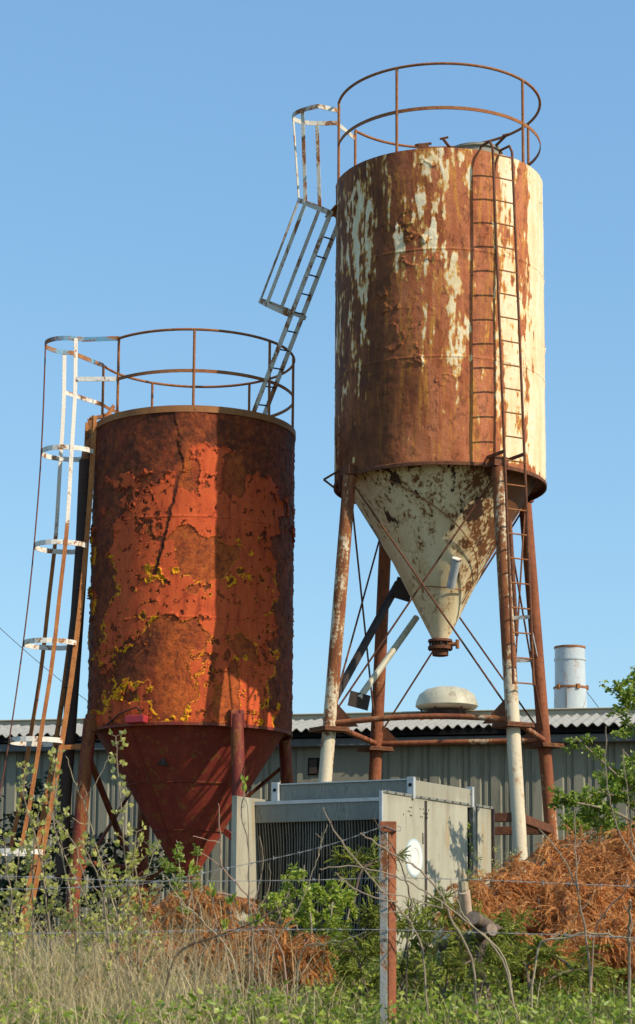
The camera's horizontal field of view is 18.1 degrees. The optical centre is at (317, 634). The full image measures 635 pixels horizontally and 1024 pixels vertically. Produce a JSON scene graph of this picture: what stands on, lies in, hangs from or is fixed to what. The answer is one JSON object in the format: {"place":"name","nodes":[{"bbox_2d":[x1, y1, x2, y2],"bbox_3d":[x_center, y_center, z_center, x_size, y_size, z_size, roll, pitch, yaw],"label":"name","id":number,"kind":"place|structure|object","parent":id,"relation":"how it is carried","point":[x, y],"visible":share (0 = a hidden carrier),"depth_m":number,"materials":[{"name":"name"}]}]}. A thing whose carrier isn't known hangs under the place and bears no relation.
{"place":"outdoors","nodes":[
{"label":"outdoors","id":0,"kind":"place"},
{"bbox_2d":[0,925,634,1023],"bbox_3d":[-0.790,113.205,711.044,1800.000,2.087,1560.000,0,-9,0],"label":"ground","id":1,"kind":"structure","parent":0,"point":[424,1000],"depth_m":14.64,"materials":[{"name":"green plant"}]},
{"bbox_2d":[0,839,32,1001],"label":"hawthorn sprig","id":2,"kind":"object","parent":1,"relation":"on","point":[9,920],"visible":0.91,"depth_m":12.11,"materials":[{"name":"green plant"}]},
{"bbox_2d":[0,829,33,1004],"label":"hawthorn sprig","id":3,"kind":"object","parent":1,"relation":"on","point":[18,895],"visible":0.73,"depth_m":12.31,"materials":[{"name":"green plant"}]},
{"bbox_2d":[12,795,56,1001],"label":"hawthorn sprig","id":4,"kind":"object","parent":1,"relation":"on","point":[28,866],"visible":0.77,"depth_m":12.84,"materials":[{"name":"green plant"}]},
{"bbox_2d":[14,760,78,1003],"bbox_3d":[-1.746,1.674,12.723,0.490,1.721,0.198,7,-11,-34],"label":"hawthorn sprig","id":5,"kind":"object","parent":1,"relation":"on","point":[42,831],"visible":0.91,"depth_m":12.75,"materials":[{"name":"green plant"}]},
{"bbox_2d":[39,747,90,1003],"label":"hawthorn sprig","id":6,"kind":"object","parent":1,"relation":"on","point":[70,861],"visible":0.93,"depth_m":12.55,"materials":[{"name":"green plant"}]},
{"bbox_2d":[52,806,110,998],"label":"hawthorn sprig","id":7,"kind":"object","parent":1,"relation":"on","point":[90,918],"visible":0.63,"depth_m":12.92,"materials":[{"name":"green plant"}]},
{"bbox_2d":[51,812,132,1006],"bbox_3d":[-1.403,1.813,12.488,0.602,1.379,0.060,5,-10,-28],"label":"bare twig","id":8,"kind":"object","parent":1,"relation":"on","point":[61,826],"visible":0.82,"depth_m":12.53,"materials":[{"name":"brown plant"}]},
{"bbox_2d":[0,770,185,951],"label":"dark bush","id":9,"kind":"object","parent":1,"relation":"on","point":[90,869],"visible":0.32,"depth_m":33.27,"materials":[{"name":"green plant"}]},
{"bbox_2d":[66,755,129,989],"bbox_3d":[-1.390,1.652,12.711,0.510,1.760,0.156,4,-10,-21],"label":"bare twig","id":10,"kind":"object","parent":1,"relation":"on","point":[98,851],"visible":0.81,"depth_m":12.78,"materials":[{"name":"wood"}]},
{"bbox_2d":[51,871,157,1006],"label":"bare twig","id":11,"kind":"object","parent":1,"relation":"on","point":[85,912],"visible":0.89,"depth_m":12.18,"materials":[{"name":"plant"}]},
{"bbox_2d":[76,831,146,1008],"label":"hawthorn sprig","id":12,"kind":"object","parent":1,"relation":"on","point":[93,896],"visible":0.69,"depth_m":12.43,"materials":[{"name":"green plant"}]},
{"bbox_2d":[91,849,161,1011],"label":"hawthorn sprig","id":13,"kind":"object","parent":1,"relation":"on","point":[113,895],"visible":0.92,"depth_m":12.21,"materials":[{"name":"green plant"}]},
{"bbox_2d":[108,729,160,1006],"bbox_3d":[-1.169,1.567,12.651,0.346,1.919,0.333,0,-9,0],"label":"hawthorn sprig","id":14,"kind":"object","parent":1,"relation":"on","point":[126,889],"visible":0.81,"depth_m":12.65,"materials":[{"name":"green plant"}]},
{"bbox_2d":[125,840,157,938],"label":"bare twig","id":15,"kind":"object","parent":1,"relation":"on","point":[141,890],"visible":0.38,"depth_m":12.89,"materials":[{"name":"plant"}]},
{"bbox_2d":[123,821,166,1014],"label":"hawthorn sprig","id":16,"kind":"object","parent":1,"relation":"on","point":[146,871],"visible":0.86,"depth_m":12.62,"materials":[{"name":"green plant"}]},
{"bbox_2d":[0,328,295,952],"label":"steel silo","id":17,"kind":"object","parent":1,"relation":"on","point":[190,593],"visible":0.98,"depth_m":29.58,"materials":[{"name":"red paint"}]},
{"bbox_2d":[252,104,354,413],"bbox_3d":[-0.197,-5.626,30.169,1.841,4.486,1.316,-2,-9,16],"label":"access ladder","id":18,"kind":"object","parent":17,"relation":"on","point":[281,308],"visible":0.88,"depth_m":30.11,"materials":[{"name":"metal"}]},
{"bbox_2d":[79,926,237,996],"bbox_3d":[-1.144,2.329,13.961,1.191,0.576,0.958,0,-9,0],"label":"conifer bough","id":19,"kind":"object","parent":1,"relation":"on","point":[207,936],"visible":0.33,"depth_m":14.05,"materials":[{"name":"brown plant"}]},
{"bbox_2d":[116,873,206,943],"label":"conifer bough","id":20,"kind":"object","parent":1,"relation":"on","point":[156,905],"visible":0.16,"depth_m":15.33,"materials":[{"name":"brown plant"}]},
{"bbox_2d":[165,874,268,933],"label":"conifer bough","id":21,"kind":"object","parent":20,"relation":"on","point":[227,907],"visible":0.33,"depth_m":15.63,"materials":[{"name":"brown plant"}]},
{"bbox_2d":[101,884,234,960],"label":"conifer bough","id":22,"kind":"object","parent":1,"relation":"on","point":[210,906],"visible":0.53,"depth_m":15.03,"materials":[{"name":"brown plant"}]},
{"bbox_2d":[144,840,203,934],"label":"leafy shoot","id":23,"kind":"object","parent":1,"relation":"on","point":[180,856],"visible":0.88,"depth_m":14.94,"materials":[{"name":"green plant"}]},
{"bbox_2d":[0,866,374,1023],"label":"tall straw","id":24,"kind":"object","parent":1,"relation":"on","point":[65,965],"visible":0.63,"depth_m":12.45,"materials":[{"name":"beige plant"}]},
{"bbox_2d":[188,859,197,1008],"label":"budding shoot","id":25,"kind":"object","parent":1,"relation":"on","point":[191,870],"visible":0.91,"depth_m":12.09,"materials":[{"name":"green plant"}]},
{"bbox_2d":[166,876,241,1012],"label":"bare twig","id":26,"kind":"object","parent":1,"relation":"on","point":[206,926],"visible":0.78,"depth_m":12.44,"materials":[{"name":"plant"}]},
{"bbox_2d":[206,882,219,995],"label":"budding shoot","id":27,"kind":"object","parent":1,"relation":"on","point":[211,888],"visible":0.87,"depth_m":12.08,"materials":[{"name":"green plant"}]},
{"bbox_2d":[150,914,282,986],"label":"conifer bough","id":28,"kind":"object","parent":1,"relation":"on","point":[219,926],"visible":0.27,"depth_m":14.34,"materials":[{"name":"brown plant"}]},
{"bbox_2d":[221,918,230,1010],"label":"budding shoot","id":29,"kind":"object","parent":1,"relation":"on","point":[225,925],"visible":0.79,"depth_m":12.05,"materials":[{"name":"green plant"}]},
{"bbox_2d":[158,900,294,1012],"bbox_3d":[-0.555,2.009,11.886,0.888,0.843,0.089,-3,-10,21],"label":"bare twig","id":30,"kind":"object","parent":1,"relation":"on","point":[184,948],"visible":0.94,"depth_m":11.91,"materials":[{"name":"brown wood"}]},
{"bbox_2d":[225,892,237,1004],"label":"budding shoot","id":31,"kind":"object","parent":1,"relation":"on","point":[229,900],"visible":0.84,"depth_m":12.07,"materials":[{"name":"grey plant"}]},
{"bbox_2d":[193,803,289,1020],"bbox_3d":[-0.465,1.803,12.606,0.668,1.449,0.125,4,-10,-24],"label":"bare twig","id":32,"kind":"object","parent":1,"relation":"on","point":[282,953],"visible":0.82,"depth_m":12.64,"materials":[{"name":"brown wood"}]},
{"bbox_2d":[241,774,249,1015],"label":"budding shoot","id":33,"kind":"object","parent":1,"relation":"on","point":[244,787],"visible":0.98,"depth_m":12.14,"materials":[{"name":"grey plant"}]},
{"bbox_2d":[247,913,260,1023],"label":"budding shoot","id":34,"kind":"object","parent":1,"relation":"on","point":[252,919],"visible":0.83,"depth_m":12.05,"materials":[{"name":"grey plant"}]},
{"bbox_2d":[240,793,270,1020],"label":"bare twig","id":35,"kind":"object","parent":1,"relation":"on","point":[252,951],"visible":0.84,"depth_m":12.24,"materials":[{"name":"brown plant"}]},
{"bbox_2d":[256,912,265,1013],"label":"budding shoot","id":36,"kind":"object","parent":1,"relation":"on","point":[258,916],"visible":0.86,"depth_m":12.05,"materials":[{"name":"plant"}]},
{"bbox_2d":[199,932,338,1006],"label":"conifer bough","id":37,"kind":"object","parent":1,"relation":"on","point":[305,959],"visible":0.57,"depth_m":13.70,"materials":[{"name":"brown plant"}]},
{"bbox_2d":[266,888,289,993],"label":"bare twig","id":38,"kind":"object","parent":1,"relation":"on","point":[273,938],"visible":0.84,"depth_m":12.46,"materials":[{"name":"plant"}]},
{"bbox_2d":[216,912,342,1000],"bbox_3d":[-0.343,2.356,14.333,0.884,0.723,0.897,-6,-11,36],"label":"conifer bough","id":39,"kind":"object","parent":1,"relation":"on","point":[284,938],"visible":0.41,"depth_m":14.26,"materials":[{"name":"brown plant"}]},
{"bbox_2d":[266,825,327,1017],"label":"bare twig","id":40,"kind":"object","parent":1,"relation":"on","point":[321,837],"visible":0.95,"depth_m":12.66,"materials":[{"name":"wood"}]},
{"bbox_2d":[258,861,359,988],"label":"leafy bush","id":41,"kind":"object","parent":1,"relation":"on","point":[337,913],"visible":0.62,"depth_m":15.44,"materials":[{"name":"green plant"}]},
{"bbox_2d":[321,885,406,962],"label":"conifer bough","id":42,"kind":"object","parent":41,"relation":"on","point":[370,915],"visible":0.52,"depth_m":15.27,"materials":[{"name":"green plant"}]},
{"bbox_2d":[0,707,634,952],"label":"metal shed","id":43,"kind":"structure","parent":1,"relation":"on","point":[482,769],"depth_m":36.16,"materials":[{"name":"metal"}]},
{"bbox_2d":[0,628,86,700],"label":"overhead cable","id":44,"kind":"object","parent":43,"relation":"attached to","point":[35,659],"visible":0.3,"depth_m":46.48,"materials":[{"name":"metal"}]},
{"bbox_2d":[415,686,480,728],"bbox_3d":[2.499,1.407,38.456,1.278,0.819,1.217,0,-9,0],"label":"roof ventilator","id":45,"kind":"object","parent":43,"relation":"on","point":[449,699],"visible":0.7,"depth_m":38.06,"materials":[{"name":"metal"}]},
{"bbox_2d":[553,645,588,707],"bbox_3d":[4.932,1.042,38.713,0.684,1.646,0.674,0,-9,0],"label":"flue pipe","id":46,"kind":"object","parent":43,"relation":"on","point":[570,688],"visible":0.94,"depth_m":38.51,"materials":[{"name":"silver metal"}]},
{"bbox_2d":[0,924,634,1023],"bbox_3d":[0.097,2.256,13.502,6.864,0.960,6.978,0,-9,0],"label":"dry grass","id":47,"kind":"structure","parent":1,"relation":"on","point":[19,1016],"depth_m":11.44,"materials":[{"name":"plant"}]},
{"bbox_2d":[295,932,365,1005],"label":"bare twig","id":48,"kind":"object","parent":1,"relation":"on","point":[317,945],"visible":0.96,"depth_m":12.06,"materials":[{"name":"wood"}]},
{"bbox_2d":[318,923,398,997],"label":"conifer bough","id":49,"kind":"object","parent":1,"relation":"on","point":[343,967],"visible":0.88,"depth_m":14.05,"materials":[{"name":"green plant"}]},
{"bbox_2d":[230,777,494,959],"bbox_3d":[0.583,2.823,23.558,2.005,2.107,2.890,-5,-10,30],"label":"cooling unit","id":50,"kind":"object","parent":1,"relation":"on","point":[432,820],"visible":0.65,"depth_m":22.98,"materials":[{"name":"metal"}]},
{"bbox_2d":[466,822,474,891],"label":"creeper","id":51,"kind":"object","parent":50,"relation":"attached to","point":[469,833],"visible":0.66,"depth_m":23.71,"materials":[{"name":"green plant"}]},
{"bbox_2d":[316,836,411,909],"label":"conifer bough","id":52,"kind":"object","parent":1,"relation":"on","point":[339,857],"visible":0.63,"depth_m":16.40,"materials":[{"name":"green plant"}]},
{"bbox_2d":[323,807,428,1020],"bbox_3d":[0.355,1.724,11.796,0.698,1.381,0.083,4,-10,-20],"label":"bare twig","id":53,"kind":"object","parent":1,"relation":"on","point":[408,919],"visible":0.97,"depth_m":11.85,"materials":[{"name":"brown plant"}]},
{"bbox_2d":[380,821,396,1023],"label":"fence post","id":54,"kind":"object","parent":1,"relation":"on","point":[390,835],"visible":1,"depth_m":11.84,"materials":[{"name":"metal"}]},
{"bbox_2d":[0,826,383,891],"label":"barbed wire","id":55,"kind":"object","parent":54,"relation":"attached to","point":[203,872],"visible":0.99,"depth_m":11.86,"materials":[{"name":"grey metal"}]},
{"bbox_2d":[0,927,388,935],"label":"barbed wire","id":56,"kind":"object","parent":54,"relation":"attached to","point":[97,933],"visible":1,"depth_m":11.81,"materials":[{"name":"grey metal"}]},
{"bbox_2d":[0,875,388,882],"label":"barbed wire","id":57,"kind":"object","parent":54,"relation":"attached to","point":[100,879],"visible":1,"depth_m":11.86,"materials":[{"name":"grey metal"}]},
{"bbox_2d":[389,928,633,937],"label":"barbed wire","id":58,"kind":"object","parent":54,"relation":"attached to","point":[469,932],"visible":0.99,"depth_m":11.81,"materials":[{"name":"grey metal"}]},
{"bbox_2d":[389,877,634,886],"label":"barbed wire","id":59,"kind":"object","parent":54,"relation":"attached to","point":[543,882],"visible":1,"depth_m":11.86,"materials":[{"name":"grey metal"}]},
{"bbox_2d":[372,816,411,1023],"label":"bare twig","id":60,"kind":"object","parent":1,"relation":"on","point":[409,908],"visible":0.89,"depth_m":11.93,"materials":[{"name":"brown wood"}]},
{"bbox_2d":[372,879,455,997],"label":"conifer bough","id":61,"kind":"object","parent":1,"relation":"on","point":[414,943],"visible":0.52,"depth_m":14.59,"materials":[{"name":"green plant"}]},
{"bbox_2d":[319,864,517,1023],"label":"bare twig","id":62,"kind":"object","parent":1,"relation":"on","point":[472,926],"visible":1,"depth_m":11.65,"materials":[{"name":"grey plant"}]},
{"bbox_2d":[360,833,478,1021],"bbox_3d":[0.601,1.794,11.710,0.771,1.237,0.071,4,-10,-22],"label":"bare twig","id":63,"kind":"object","parent":1,"relation":"on","point":[456,928],"visible":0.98,"depth_m":11.77,"materials":[{"name":"grey plant"}]},
{"bbox_2d":[308,62,563,877],"bbox_3d":[1.793,-1.567,29.105,3.180,13.042,3.421,-2,-9,15],"label":"steel silo","id":64,"kind":"object","parent":1,"relation":"on","point":[439,473],"visible":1,"depth_m":28.29,"materials":[{"name":"beige paint"}]},
{"bbox_2d":[396,887,489,1003],"bbox_3d":[0.817,2.264,14.380,0.536,0.942,1.046,-5,-10,30],"label":"conifer bough","id":65,"kind":"object","parent":1,"relation":"on","point":[428,937],"visible":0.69,"depth_m":14.36,"materials":[{"name":"green plant"}]},
{"bbox_2d":[437,923,497,1012],"bbox_3d":[1.079,2.396,14.107,0.135,0.696,0.693,5,-10,-26],"label":"sawn log","id":66,"kind":"object","parent":1,"relation":"on","point":[484,928],"visible":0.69,"depth_m":13.92,"materials":[{"name":"brown wood"}]},
{"bbox_2d":[413,924,527,1004],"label":"conifer bough","id":67,"kind":"object","parent":1,"relation":"on","point":[493,958],"visible":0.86,"depth_m":13.45,"materials":[{"name":"green plant"}]},
{"bbox_2d":[450,880,515,1022],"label":"bare twig","id":68,"kind":"object","parent":1,"relation":"on","point":[460,910],"visible":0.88,"depth_m":11.97,"materials":[{"name":"wood"}]},
{"bbox_2d":[467,911,503,1012],"bbox_3d":[1.190,2.346,14.064,0.142,0.777,0.586,-4,-10,26],"label":"sawn log","id":69,"kind":"object","parent":1,"relation":"on","point":[477,920],"visible":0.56,"depth_m":13.90,"materials":[{"name":"brown wood"}]},
{"bbox_2d":[441,907,540,998],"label":"conifer bough","id":70,"kind":"object","parent":1,"relation":"on","point":[503,923],"visible":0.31,"depth_m":14.19,"materials":[{"name":"green plant"}]},
{"bbox_2d":[458,863,476,922],"bbox_3d":[1.081,1.866,14.405,0.135,0.431,0.241,0,-9,0],"label":"broken stump","id":71,"kind":"object","parent":70,"relation":"on","point":[465,900],"visible":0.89,"depth_m":14.38,"materials":[{"name":"wood"}]},
{"bbox_2d":[491,917,582,996],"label":"conifer bough","id":72,"kind":"object","parent":70,"relation":"on","point":[503,938],"visible":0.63,"depth_m":13.92,"materials":[{"name":"green plant"}]},
{"bbox_2d":[505,930,615,996],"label":"conifer bough","id":73,"kind":"object","parent":72,"relation":"on","point":[548,950],"visible":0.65,"depth_m":13.89,"materials":[{"name":"green plant"}]},
{"bbox_2d":[464,845,525,880],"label":"weed clump","id":74,"kind":"object","parent":1,"relation":"on","point":[480,859],"visible":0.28,"depth_m":17.78,"materials":[{"name":"green plant"}]},
{"bbox_2d":[451,863,593,985],"bbox_3d":[1.634,2.315,15.795,1.125,1.045,1.370,-3,-10,20],"label":"conifer bough","id":75,"kind":"object","parent":1,"relation":"on","point":[548,891],"visible":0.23,"depth_m":15.91,"materials":[{"name":"brown plant"}]},
{"bbox_2d":[443,833,602,988],"bbox_3d":[1.756,2.284,16.332,0.830,1.364,1.759,-7,-12,40],"label":"conifer bough","id":76,"kind":"object","parent":1,"relation":"on","point":[547,847],"visible":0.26,"depth_m":16.68,"materials":[{"name":"brown plant"}]},
{"bbox_2d":[429,859,544,974],"bbox_3d":[1.339,2.260,15.966,1.054,0.955,1.151,0,-9,0],"label":"conifer bough","id":77,"kind":"object","parent":76,"relation":"on","point":[489,895],"visible":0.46,"depth_m":15.95,"materials":[{"name":"brown plant"}]},
{"bbox_2d":[491,852,599,913],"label":"conifer bough","id":78,"kind":"object","parent":76,"relation":"on","point":[527,865],"visible":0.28,"depth_m":16.44,"materials":[{"name":"brown plant"}]},
{"bbox_2d":[441,831,634,928],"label":"conifer bough","id":79,"kind":"object","parent":1,"relation":"on","point":[599,867],"visible":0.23,"depth_m":16.81,"materials":[{"name":"brown plant"}]},
{"bbox_2d":[475,945,627,1019],"bbox_3d":[1.590,2.429,13.289,1.150,0.719,0.489,9,-12,-42],"label":"conifer bough","id":80,"kind":"object","parent":1,"relation":"on","point":[600,972],"visible":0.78,"depth_m":13.39,"materials":[{"name":"green plant"}]},
{"bbox_2d":[488,872,628,974],"bbox_3d":[1.939,2.318,15.644,1.320,0.922,0.878,8,-11,-38],"label":"conifer bough","id":81,"kind":"object","parent":1,"relation":"on","point":[570,909],"visible":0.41,"depth_m":15.61,"materials":[{"name":"brown plant"}]},
{"bbox_2d":[539,810,592,1022],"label":"bare twig","id":82,"kind":"object","parent":1,"relation":"on","point":[583,920],"visible":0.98,"depth_m":12.03,"materials":[{"name":"grey plant"}]},
{"bbox_2d":[530,928,632,1021],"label":"bare twig","id":83,"kind":"object","parent":1,"relation":"on","point":[562,938],"visible":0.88,"depth_m":12.16,"materials":[{"name":"wood"}]},
{"bbox_2d":[535,824,629,936],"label":"conifer bough","id":84,"kind":"object","parent":1,"relation":"on","point":[589,847],"visible":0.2,"depth_m":16.93,"materials":[{"name":"brown plant"}]},
{"bbox_2d":[537,883,634,995],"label":"conifer bough","id":85,"kind":"object","parent":1,"relation":"on","point":[618,912],"visible":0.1,"depth_m":15.42,"materials":[{"name":"brown plant"}]},
{"bbox_2d":[541,821,634,922],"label":"conifer bough","id":86,"kind":"object","parent":1,"relation":"on","point":[557,858],"visible":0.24,"depth_m":16.74,"materials":[{"name":"brown plant"}]},
{"bbox_2d":[544,856,634,936],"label":"conifer bough","id":87,"kind":"object","parent":1,"relation":"on","point":[623,879],"visible":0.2,"depth_m":16.10,"materials":[{"name":"brown plant"}]},
{"bbox_2d":[547,910,634,984],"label":"conifer bough","id":88,"kind":"object","parent":1,"relation":"on","point":[611,923],"visible":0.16,"depth_m":15.22,"materials":[{"name":"brown plant"}]},
{"bbox_2d":[517,910,634,998],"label":"conifer bough","id":89,"kind":"object","parent":88,"relation":"on","point":[612,958],"visible":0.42,"depth_m":14.82,"materials":[{"name":"brown plant"}]},
{"bbox_2d":[547,666,634,843],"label":"hedge tree","id":90,"kind":"object","parent":1,"relation":"on","point":[589,816],"visible":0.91,"depth_m":22.13,"materials":[{"name":"green plant"}]},
{"bbox_2d":[591,880,634,998],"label":"bare twig","id":91,"kind":"object","parent":1,"relation":"on","point":[607,909],"visible":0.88,"depth_m":13.06,"materials":[{"name":"brown wood"}]},
{"bbox_2d":[597,829,634,980],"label":"conifer bough","id":92,"kind":"object","parent":1,"relation":"on","point":[627,854],"visible":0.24,"depth_m":16.78,"materials":[{"name":"brown plant"}]},
{"bbox_2d":[605,818,634,896],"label":"conifer bough","id":93,"kind":"object","parent":92,"relation":"on","point":[626,830],"visible":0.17,"depth_m":17.16,"materials":[{"name":"brown plant"}]},
{"bbox_2d":[597,726,634,862],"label":"bare twig","id":94,"kind":"object","parent":1,"relation":"on","point":[615,821],"visible":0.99,"depth_m":12.38,"materials":[{"name":"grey plant"}]},
{"bbox_2d":[622,749,634,851],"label":"bare twig","id":95,"kind":"object","parent":1,"relation":"on","point":[630,823],"visible":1,"depth_m":12.26,"materials":[{"name":"grey plant"}]},
{"bbox_2d":[624,899,633,1023],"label":"bare twig","id":96,"kind":"object","parent":1,"relation":"on","point":[629,955],"visible":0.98,"depth_m":11.88,"materials":[{"name":"plant"}]},
{"bbox_2d":[0,0,634,719],"label":"sky","id":97,"kind":"structure","parent":0,"point":[148,181],"materials":[{"name":"blue"}]}
]}

